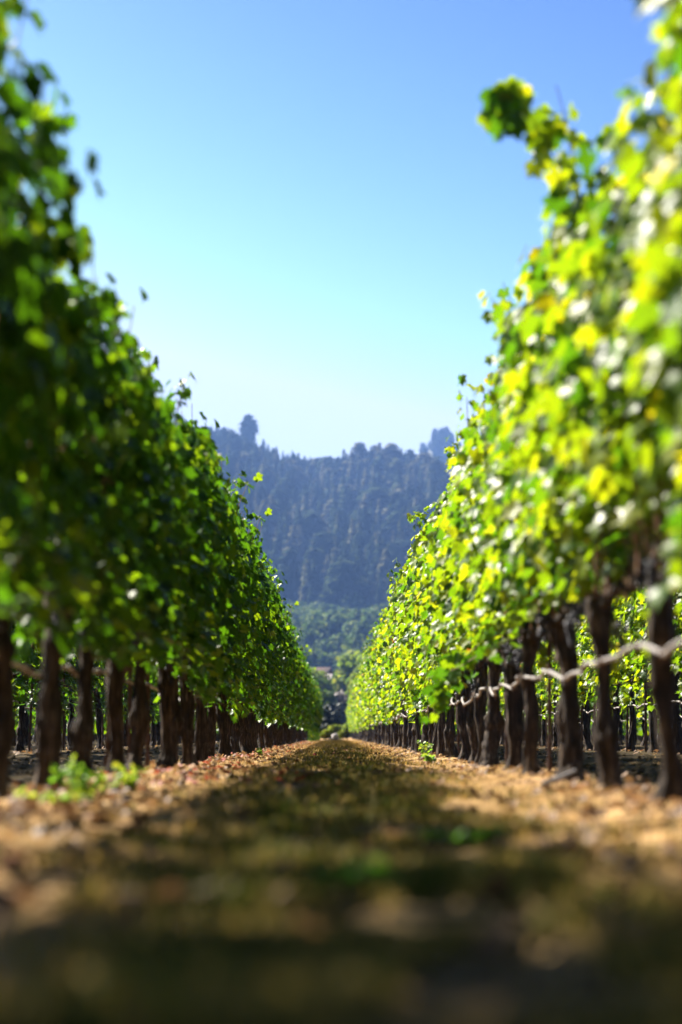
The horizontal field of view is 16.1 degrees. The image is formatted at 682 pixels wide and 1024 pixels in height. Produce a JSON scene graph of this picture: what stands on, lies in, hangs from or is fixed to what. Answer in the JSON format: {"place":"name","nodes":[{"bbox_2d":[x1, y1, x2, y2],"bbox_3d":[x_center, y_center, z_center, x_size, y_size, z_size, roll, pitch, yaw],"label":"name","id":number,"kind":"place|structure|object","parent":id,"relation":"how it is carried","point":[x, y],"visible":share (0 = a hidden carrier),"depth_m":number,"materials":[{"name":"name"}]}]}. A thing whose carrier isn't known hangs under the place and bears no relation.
{"place":"outdoors","nodes":[
{"label":"outdoors","id":0,"kind":"place"},
{"bbox_2d":[0,736,681,1023],"bbox_3d":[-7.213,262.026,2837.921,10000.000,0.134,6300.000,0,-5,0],"label":"ground","id":1,"kind":"structure","parent":0,"point":[443,978],"depth_m":3.65,"materials":[{"name":"soil"}]},
{"bbox_2d":[11,594,38,702],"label":"grapevine","id":2,"kind":"object","parent":1,"relation":"on","point":[32,680],"visible":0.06,"depth_m":27.68,"materials":[{"name":"green plant"}]},
{"bbox_2d":[0,0,65,432],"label":"grapevine","id":3,"kind":"object","parent":1,"relation":"on","point":[20,247],"visible":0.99,"depth_m":6.79,"materials":[{"name":"green plant"}]},
{"bbox_2d":[11,599,64,751],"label":"grapevine","id":4,"kind":"object","parent":1,"relation":"on","point":[22,699],"visible":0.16,"depth_m":29.04,"materials":[{"name":"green plant"}]},
{"bbox_2d":[25,643,76,736],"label":"grapevine","id":5,"kind":"object","parent":1,"relation":"on","point":[36,705],"visible":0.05,"depth_m":31.05,"materials":[{"name":"green plant"}]},
{"bbox_2d":[0,0,105,663],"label":"grapevine","id":6,"kind":"object","parent":1,"relation":"on","point":[44,302],"visible":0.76,"depth_m":8.04,"materials":[{"name":"green plant"}]},
{"bbox_2d":[13,787,94,804],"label":"weed clump","id":7,"kind":"object","parent":1,"relation":"on","point":[80,795],"visible":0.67,"depth_m":9.41,"materials":[{"name":"green plant"}]},
{"bbox_2d":[0,123,131,798],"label":"grapevine","id":8,"kind":"object","parent":1,"relation":"on","point":[81,238],"visible":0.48,"depth_m":9.44,"materials":[{"name":"green plant"}]},
{"bbox_2d":[60,620,78,716],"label":"grapevine","id":9,"kind":"object","parent":1,"relation":"on","point":[68,675],"visible":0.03,"depth_m":32.68,"materials":[{"name":"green plant"}]},
{"bbox_2d":[61,650,104,749],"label":"grapevine","id":10,"kind":"object","parent":1,"relation":"on","point":[71,716],"visible":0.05,"depth_m":34.61,"materials":[{"name":"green plant"}]},
{"bbox_2d":[65,652,106,720],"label":"grapevine","id":11,"kind":"object","parent":1,"relation":"on","point":[98,682],"visible":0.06,"depth_m":36.16,"materials":[{"name":"green plant"}]},
{"bbox_2d":[13,259,161,793],"bbox_3d":[-1.268,0.044,11.040,0.908,2.604,2.270,0,-5,0],"label":"grapevine","id":12,"kind":"object","parent":1,"relation":"on","point":[119,563],"visible":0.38,"depth_m":10.89,"materials":[{"name":"green plant"}]},
{"bbox_2d":[48,754,128,801],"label":"weed clump","id":13,"kind":"object","parent":1,"relation":"on","point":[75,770],"visible":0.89,"depth_m":10.10,"materials":[{"name":"green plant"}]},
{"bbox_2d":[13,277,187,777],"bbox_3d":[-1.276,0.141,12.522,0.967,2.650,2.085,0,-5,0],"label":"grapevine","id":14,"kind":"object","parent":1,"relation":"on","point":[82,727],"visible":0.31,"depth_m":12.47,"materials":[{"name":"green plant"}]},
{"bbox_2d":[12,660,207,705],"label":"drip hose","id":15,"kind":"object","parent":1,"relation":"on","point":[27,670],"visible":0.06,"depth_m":12.28,"materials":[{"name":"plastic"}]},
{"bbox_2d":[93,663,126,748],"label":"grapevine","id":16,"kind":"object","parent":1,"relation":"on","point":[98,718],"visible":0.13,"depth_m":38.26,"materials":[{"name":"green plant"}]},
{"bbox_2d":[126,659,132,761],"bbox_3d":[-1.368,0.858,15.698,0.036,1.850,0.021,0,-5,-4],"label":"vine stake","id":17,"kind":"object","parent":1,"relation":"on","point":[129,699],"visible":0.3,"depth_m":15.65,"materials":[{"name":"wood"}]},
{"bbox_2d":[112,762,149,789],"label":"weed clump","id":18,"kind":"object","parent":1,"relation":"on","point":[132,776],"visible":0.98,"depth_m":11.53,"materials":[{"name":"green plant"}]},
{"bbox_2d":[61,351,207,774],"bbox_3d":[-1.270,0.312,14.130,0.934,2.570,2.142,0,-5,0],"label":"grapevine","id":19,"kind":"object","parent":1,"relation":"on","point":[115,679],"visible":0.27,"depth_m":14.03,"materials":[{"name":"green plant"}]},
{"bbox_2d":[145,659,150,767],"bbox_3d":[-1.376,1.012,17.257,0.035,1.850,0.023,0,-6,-3],"label":"vine stake","id":20,"kind":"object","parent":1,"relation":"on","point":[147,754],"visible":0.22,"depth_m":17.18,"materials":[{"name":"wood"}]},
{"bbox_2d":[95,387,213,770],"bbox_3d":[-1.250,0.439,15.709,0.867,2.612,2.121,0,-5,0],"label":"grapevine","id":21,"kind":"object","parent":1,"relation":"on","point":[140,718],"visible":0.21,"depth_m":15.61,"materials":[{"name":"green plant"}]},
{"bbox_2d":[126,409,236,764],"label":"grapevine","id":22,"kind":"object","parent":1,"relation":"on","point":[212,682],"visible":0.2,"depth_m":18.64,"materials":[{"name":"green plant"}]},
{"bbox_2d":[132,348,237,769],"bbox_3d":[-1.321,0.406,17.268,1.149,2.986,2.431,0,-5,0],"label":"grapevine","id":23,"kind":"object","parent":1,"relation":"on","point":[166,684],"visible":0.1,"depth_m":17.12,"materials":[{"name":"green plant"}]},
{"bbox_2d":[149,419,244,765],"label":"grapevine","id":24,"kind":"object","parent":1,"relation":"on","point":[187,702],"visible":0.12,"depth_m":20.18,"materials":[{"name":"green plant"}]},
{"bbox_2d":[153,453,252,761],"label":"grapevine","id":25,"kind":"object","parent":1,"relation":"on","point":[200,709],"visible":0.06,"depth_m":21.73,"materials":[{"name":"green plant"}]},
{"bbox_2d":[178,472,262,760],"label":"grapevine","id":26,"kind":"object","parent":1,"relation":"on","point":[244,631],"visible":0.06,"depth_m":23.25,"materials":[{"name":"green plant"}]},
{"bbox_2d":[195,456,261,758],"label":"grapevine","id":27,"kind":"object","parent":1,"relation":"on","point":[211,709],"visible":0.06,"depth_m":24.94,"materials":[{"name":"green plant"}]},
{"bbox_2d":[193,513,268,756],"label":"grapevine","id":28,"kind":"object","parent":1,"relation":"on","point":[221,709],"visible":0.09,"depth_m":26.39,"materials":[{"name":"green plant"}]},
{"bbox_2d":[207,519,270,754],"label":"grapevine","id":29,"kind":"object","parent":1,"relation":"on","point":[257,665],"visible":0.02,"depth_m":29.50,"materials":[{"name":"green plant"}]},
{"bbox_2d":[218,508,271,751],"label":"grapevine","id":30,"kind":"object","parent":1,"relation":"on","point":[250,678],"depth_m":27.86,"materials":[{"name":"green plant"}]},
{"bbox_2d":[230,534,275,753],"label":"grapevine","id":31,"kind":"object","parent":1,"relation":"on","point":[237,729],"visible":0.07,"depth_m":30.96,"materials":[{"name":"green plant"}]},
{"bbox_2d":[239,524,281,752],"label":"grapevine","id":32,"kind":"object","parent":1,"relation":"on","point":[267,685],"visible":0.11,"depth_m":32.45,"materials":[{"name":"green plant"}]},
{"bbox_2d":[246,555,281,752],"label":"grapevine","id":33,"kind":"object","parent":1,"relation":"on","point":[271,671],"visible":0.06,"depth_m":34.07,"materials":[{"name":"green plant"}]},
{"bbox_2d":[249,558,284,750],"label":"grapevine","id":34,"kind":"object","parent":1,"relation":"on","point":[276,661],"visible":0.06,"depth_m":35.62,"materials":[{"name":"green plant"}]},
{"bbox_2d":[254,565,283,747],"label":"grapevine","id":35,"kind":"object","parent":1,"relation":"on","point":[257,724],"visible":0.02,"depth_m":38.67,"materials":[{"name":"green plant"}]},
{"bbox_2d":[253,599,285,749],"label":"grapevine","id":36,"kind":"object","parent":1,"relation":"on","point":[268,712],"visible":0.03,"depth_m":37.19,"materials":[{"name":"green plant"}]},
{"bbox_2d":[258,567,287,749],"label":"grapevine","id":37,"kind":"object","parent":1,"relation":"on","point":[261,729],"visible":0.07,"depth_m":40.21,"materials":[{"name":"green plant"}]},
{"bbox_2d":[258,598,293,747],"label":"grapevine","id":38,"kind":"object","parent":1,"relation":"on","point":[287,637],"visible":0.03,"depth_m":41.77,"materials":[{"name":"green plant"}]},
{"bbox_2d":[263,577,290,748],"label":"grapevine","id":39,"kind":"object","parent":1,"relation":"on","point":[267,740],"visible":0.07,"depth_m":43.29,"materials":[{"name":"green plant"}]},
{"bbox_2d":[270,598,295,739],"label":"grapevine","id":40,"kind":"object","parent":1,"relation":"on","point":[290,666],"visible":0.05,"depth_m":44.90,"materials":[{"name":"green plant"}]},
{"bbox_2d":[271,601,298,747],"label":"grapevine","id":41,"kind":"object","parent":1,"relation":"on","point":[293,629],"visible":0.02,"depth_m":47.97,"materials":[{"name":"green plant"}]},
{"bbox_2d":[272,600,298,747],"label":"grapevine","id":42,"kind":"object","parent":1,"relation":"on","point":[275,732],"visible":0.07,"depth_m":49.54,"materials":[{"name":"green plant"}]},
{"bbox_2d":[277,612,302,745],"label":"grapevine","id":43,"kind":"object","parent":1,"relation":"on","point":[292,704],"visible":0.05,"depth_m":52.46,"materials":[{"name":"green plant"}]},
{"bbox_2d":[309,666,335,692],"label":"garden tree","id":44,"kind":"object","parent":1,"relation":"on","point":[327,684],"visible":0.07,"depth_m":253.29,"materials":[{"name":"green plant"}]},
{"bbox_2d":[319,701,347,738],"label":"dark hedge","id":45,"kind":"object","parent":1,"relation":"on","point":[334,712],"visible":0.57,"depth_m":188.63,"materials":[{"name":"green plant"}]},
{"bbox_2d":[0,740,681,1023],"bbox_3d":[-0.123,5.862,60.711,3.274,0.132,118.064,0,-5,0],"label":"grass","id":46,"kind":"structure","parent":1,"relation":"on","point":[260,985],"depth_m":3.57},
{"bbox_2d":[0,741,681,960],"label":"fallen leaves","id":47,"kind":"object","parent":1,"relation":"on","point":[488,942],"visible":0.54,"depth_m":6.61,"materials":[{"name":"brown plant"}]},
{"bbox_2d":[0,741,681,854],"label":"soil clods","id":48,"kind":"object","parent":1,"relation":"on","point":[642,805],"visible":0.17,"depth_m":10.83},
{"bbox_2d":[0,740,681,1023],"bbox_3d":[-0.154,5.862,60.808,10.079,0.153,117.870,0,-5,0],"label":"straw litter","id":49,"kind":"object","parent":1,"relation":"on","point":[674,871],"visible":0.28,"depth_m":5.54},
{"bbox_2d":[331,650,359,694],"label":"garden tree","id":50,"kind":"object","parent":1,"relation":"on","point":[346,665],"visible":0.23,"depth_m":260.22,"materials":[{"name":"green plant"}]},
{"bbox_2d":[15,705,680,742],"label":"distant vine rows","id":51,"kind":"object","parent":1,"relation":"on","point":[639,733],"visible":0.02,"depth_m":69.97,"materials":[{"name":"green plant"}]},
{"bbox_2d":[309,859,403,900],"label":"weed clump","id":52,"kind":"object","parent":1,"relation":"on","point":[352,871],"visible":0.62,"depth_m":3.94,"materials":[{"name":"green plant"}]},
{"bbox_2d":[367,631,390,745],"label":"grapevine","id":53,"kind":"object","parent":1,"relation":"on","point":[373,691],"visible":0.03,"depth_m":55.40,"materials":[{"name":"green plant"}]},
{"bbox_2d":[371,609,394,746],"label":"grapevine","id":54,"kind":"object","parent":1,"relation":"on","point":[378,695],"visible":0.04,"depth_m":49.87,"materials":[{"name":"green plant"}]},
{"bbox_2d":[371,612,398,746],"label":"grapevine","id":55,"kind":"object","parent":1,"relation":"on","point":[382,701],"visible":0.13,"depth_m":48.05,"materials":[{"name":"green plant"}]},
{"bbox_2d":[378,585,402,746],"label":"grapevine","id":56,"kind":"object","parent":1,"relation":"on","point":[386,692],"visible":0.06,"depth_m":44.33,"materials":[{"name":"green plant"}]},
{"bbox_2d":[377,596,408,748],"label":"grapevine","id":57,"kind":"object","parent":1,"relation":"on","point":[404,722],"visible":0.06,"depth_m":42.55,"materials":[{"name":"green plant"}]},
{"bbox_2d":[381,558,412,726],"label":"grapevine","id":58,"kind":"object","parent":1,"relation":"on","point":[384,628],"visible":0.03,"depth_m":39.44,"materials":[{"name":"green plant"}]},
{"bbox_2d":[385,570,415,751],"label":"grapevine","id":59,"kind":"object","parent":1,"relation":"on","point":[395,589],"visible":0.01,"depth_m":36.98,"materials":[{"name":"green plant"}]},
{"bbox_2d":[380,576,422,749],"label":"grapevine","id":60,"kind":"object","parent":1,"relation":"on","point":[386,676],"visible":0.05,"depth_m":40.47,"materials":[{"name":"green plant"}]},
{"bbox_2d":[393,531,437,753],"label":"grapevine","id":61,"kind":"object","parent":1,"relation":"on","point":[403,599],"visible":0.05,"depth_m":29.59,"materials":[{"name":"green plant"}]},
{"bbox_2d":[386,552,445,751],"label":"grapevine","id":62,"kind":"object","parent":1,"relation":"on","point":[404,692],"visible":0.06,"depth_m":35.11,"materials":[{"name":"green plant"}]},
{"bbox_2d":[388,548,446,753],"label":"grapevine","id":63,"kind":"object","parent":1,"relation":"on","point":[425,727],"visible":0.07,"depth_m":33.26,"materials":[{"name":"green plant"}]},
{"bbox_2d":[398,506,445,755],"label":"grapevine","id":64,"kind":"object","parent":1,"relation":"on","point":[410,621],"visible":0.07,"depth_m":27.72,"materials":[{"name":"green plant"}]},
{"bbox_2d":[391,543,455,752],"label":"grapevine","id":65,"kind":"object","parent":1,"relation":"on","point":[422,699],"visible":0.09,"depth_m":31.49,"materials":[{"name":"green plant"}]},
{"bbox_2d":[407,488,458,757],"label":"grapevine","id":66,"kind":"object","parent":1,"relation":"on","point":[449,736],"visible":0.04,"depth_m":25.90,"materials":[{"name":"green plant"}]},
{"bbox_2d":[420,435,478,762],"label":"grapevine","id":67,"kind":"object","parent":1,"relation":"on","point":[431,609],"visible":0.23,"depth_m":22.19,"materials":[{"name":"green plant"}]},
{"bbox_2d":[415,446,488,760],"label":"grapevine","id":68,"kind":"object","parent":1,"relation":"on","point":[460,718],"visible":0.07,"depth_m":24.10,"materials":[{"name":"green plant"}]},
{"bbox_2d":[422,477,487,764],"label":"grapevine","id":69,"kind":"object","parent":1,"relation":"on","point":[482,681],"visible":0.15,"depth_m":20.37,"materials":[{"name":"green plant"}]},
{"bbox_2d":[415,824,508,847],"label":"weed clump","id":70,"kind":"object","parent":1,"relation":"on","point":[489,832],"visible":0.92,"depth_m":6.22,"materials":[{"name":"green plant"}]},
{"bbox_2d":[434,425,522,766],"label":"grapevine","id":71,"kind":"object","parent":1,"relation":"on","point":[494,723],"visible":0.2,"depth_m":18.57,"materials":[{"name":"green plant"}]},
{"bbox_2d":[418,366,555,768],"bbox_3d":[1.138,0.344,16.826,1.200,3.019,2.116,0,-5,0],"label":"grapevine","id":72,"kind":"object","parent":1,"relation":"on","point":[449,669],"visible":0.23,"depth_m":16.71,"materials":[{"name":"green plant"}]},
{"bbox_2d":[455,351,556,774],"bbox_3d":[1.173,0.271,15.001,0.883,2.868,2.014,0,-5,0],"label":"grapevine","id":73,"kind":"object","parent":1,"relation":"on","point":[529,647],"visible":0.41,"depth_m":14.88,"materials":[{"name":"green plant"}]},
{"bbox_2d":[360,639,681,728],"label":"drip hose","id":74,"kind":"object","parent":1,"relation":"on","point":[661,653],"visible":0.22,"depth_m":11.96,"materials":[{"name":"plastic"}]},
{"bbox_2d":[521,661,553,746],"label":"grapevine","id":75,"kind":"object","parent":1,"relation":"on","point":[544,727],"visible":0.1,"depth_m":43.25,"materials":[{"name":"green plant"}]},
{"bbox_2d":[547,634,551,773],"bbox_3d":[1.298,0.818,15.046,0.035,1.850,0.021,-1,-5,17],"label":"vine stake","id":76,"kind":"object","parent":1,"relation":"on","point":[549,711],"visible":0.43,"depth_m":15.00,"materials":[{"name":"wood"}]},
{"bbox_2d":[472,283,636,782],"bbox_3d":[1.203,-0.023,13.161,0.949,3.123,1.983,0,-5,0],"label":"grapevine","id":77,"kind":"object","parent":1,"relation":"on","point":[549,621],"visible":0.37,"depth_m":13.02,"materials":[{"name":"green plant"}]},
{"bbox_2d":[534,659,580,747],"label":"grapevine","id":78,"kind":"object","parent":1,"relation":"on","point":[555,731],"visible":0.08,"depth_m":41.43,"materials":[{"name":"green plant"}]},
{"bbox_2d":[536,642,579,710],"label":"grapevine","id":79,"kind":"object","parent":1,"relation":"on","point":[542,686],"visible":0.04,"depth_m":39.49,"materials":[{"name":"green plant"}]},
{"bbox_2d":[540,640,595,713],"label":"grapevine","id":80,"kind":"object","parent":1,"relation":"on","point":[554,679],"visible":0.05,"depth_m":37.67,"materials":[{"name":"green plant"}]},
{"bbox_2d":[556,626,592,750],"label":"grapevine","id":81,"kind":"object","parent":1,"relation":"on","point":[586,727],"visible":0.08,"depth_m":35.84,"materials":[{"name":"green plant"}]},
{"bbox_2d":[476,15,681,804],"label":"grapevine","id":82,"kind":"object","parent":1,"relation":"on","point":[580,437],"visible":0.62,"depth_m":9.39,"materials":[{"name":"green plant"}]},
{"bbox_2d":[483,85,680,792],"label":"grapevine","id":83,"kind":"object","parent":1,"relation":"on","point":[580,552],"visible":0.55,"depth_m":11.14,"materials":[{"name":"green plant"}]},
{"bbox_2d":[576,615,625,750],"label":"grapevine","id":84,"kind":"object","parent":1,"relation":"on","point":[586,679],"visible":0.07,"depth_m":33.77,"materials":[{"name":"green plant"}]},
{"bbox_2d":[577,619,640,750],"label":"grapevine","id":85,"kind":"object","parent":1,"relation":"on","point":[589,654],"visible":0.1,"depth_m":32.25,"materials":[{"name":"green plant"}]},
{"bbox_2d":[584,598,647,751],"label":"grapevine","id":86,"kind":"object","parent":1,"relation":"on","point":[620,676],"visible":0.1,"depth_m":30.34,"materials":[{"name":"green plant"}]},
{"bbox_2d":[567,2,681,610],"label":"grapevine","id":87,"kind":"object","parent":1,"relation":"on","point":[637,203],"visible":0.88,"depth_m":7.44,"materials":[{"name":"green plant"}]},
{"bbox_2d":[611,532,679,752],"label":"grapevine","id":88,"kind":"object","parent":1,"relation":"on","point":[633,634],"visible":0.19,"depth_m":28.41,"materials":[{"name":"green plant"}]},
{"bbox_2d":[626,586,681,754],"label":"grapevine","id":89,"kind":"object","parent":1,"relation":"on","point":[643,660],"visible":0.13,"depth_m":26.73,"materials":[{"name":"green plant"}]},
{"bbox_2d":[634,0,681,383],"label":"grapevine","id":90,"kind":"object","parent":1,"relation":"on","point":[658,259],"visible":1,"depth_m":6.47,"materials":[{"name":"green plant"}]},
{"bbox_2d":[638,524,681,693],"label":"grapevine","id":91,"kind":"object","parent":1,"relation":"on","point":[677,656],"visible":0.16,"depth_m":24.82,"materials":[{"name":"green plant"}]},
{"bbox_2d":[0,0,681,461],"label":"sky","id":92,"kind":"structure","parent":0,"point":[310,205],"materials":[{"name":"blue"}]},
{"bbox_2d":[427,443,452,468],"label":"hill","id":93,"kind":"structure","parent":0,"point":[444,456],"depth_m":1709.91,"materials":[{"name":"soil"}]},
{"bbox_2d":[418,426,461,467],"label":"forest","id":94,"kind":"object","parent":93,"relation":"on","point":[437,442],"visible":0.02,"depth_m":1732.71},
{"bbox_3d":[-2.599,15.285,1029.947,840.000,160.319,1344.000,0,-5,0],"label":"hill","id":95,"kind":"structure","parent":0,"visible":0},
{"bbox_2d":[236,414,258,443],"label":"conifer","id":96,"kind":"object","parent":95,"relation":"on","point":[249,427],"visible":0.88,"depth_m":1245.47,"materials":[{"name":"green plant"}]},
{"bbox_2d":[291,628,322,647],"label":"oak tree","id":97,"kind":"object","parent":95,"relation":"on","point":[310,637],"visible":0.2,"depth_m":521.83,"materials":[{"name":"green plant"}]},
{"bbox_2d":[298,645,320,666],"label":"oak tree","id":98,"kind":"object","parent":95,"relation":"on","point":[312,656],"visible":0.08,"depth_m":454.91,"materials":[{"name":"green plant"}]},
{"bbox_2d":[290,616,329,639],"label":"oak tree","id":99,"kind":"object","parent":95,"relation":"on","point":[309,624],"visible":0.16,"depth_m":545.07,"materials":[{"name":"green plant"}]},
{"bbox_2d":[173,418,452,607],"bbox_3d":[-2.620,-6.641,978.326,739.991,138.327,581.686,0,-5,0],"label":"forest","id":100,"kind":"object","parent":95,"relation":"on","point":[334,530],"visible":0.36,"depth_m":859.75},
{"bbox_2d":[312,637,337,653],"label":"oak tree","id":101,"kind":"object","parent":95,"relation":"on","point":[323,645],"visible":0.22,"depth_m":517.10,"materials":[{"name":"green plant"}]},
{"bbox_2d":[316,610,354,638],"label":"oak tree","id":102,"kind":"object","parent":95,"relation":"on","point":[335,621],"visible":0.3,"depth_m":558.06,"materials":[{"name":"green plant"}]},
{"bbox_2d":[329,632,349,653],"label":"oak tree","id":103,"kind":"object","parent":95,"relation":"on","point":[339,638],"visible":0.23,"depth_m":517.19,"materials":[{"name":"green plant"}]},
{"bbox_2d":[338,591,366,609],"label":"oak tree","id":104,"kind":"object","parent":95,"relation":"on","point":[359,601],"visible":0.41,"depth_m":687.45,"materials":[{"name":"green plant"}]},
{"bbox_2d":[341,632,376,656],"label":"oak tree","id":105,"kind":"object","parent":95,"relation":"on","point":[354,642],"visible":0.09,"depth_m":478.28,"materials":[{"name":"green plant"}]},
{"bbox_2d":[341,620,378,638],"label":"oak tree","id":106,"kind":"object","parent":95,"relation":"on","point":[361,627],"visible":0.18,"depth_m":519.34,"materials":[{"name":"green plant"}]},
{"bbox_2d":[349,608,385,625],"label":"oak tree","id":107,"kind":"object","parent":95,"relation":"on","point":[371,617],"visible":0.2,"depth_m":566.77,"materials":[{"name":"green plant"}]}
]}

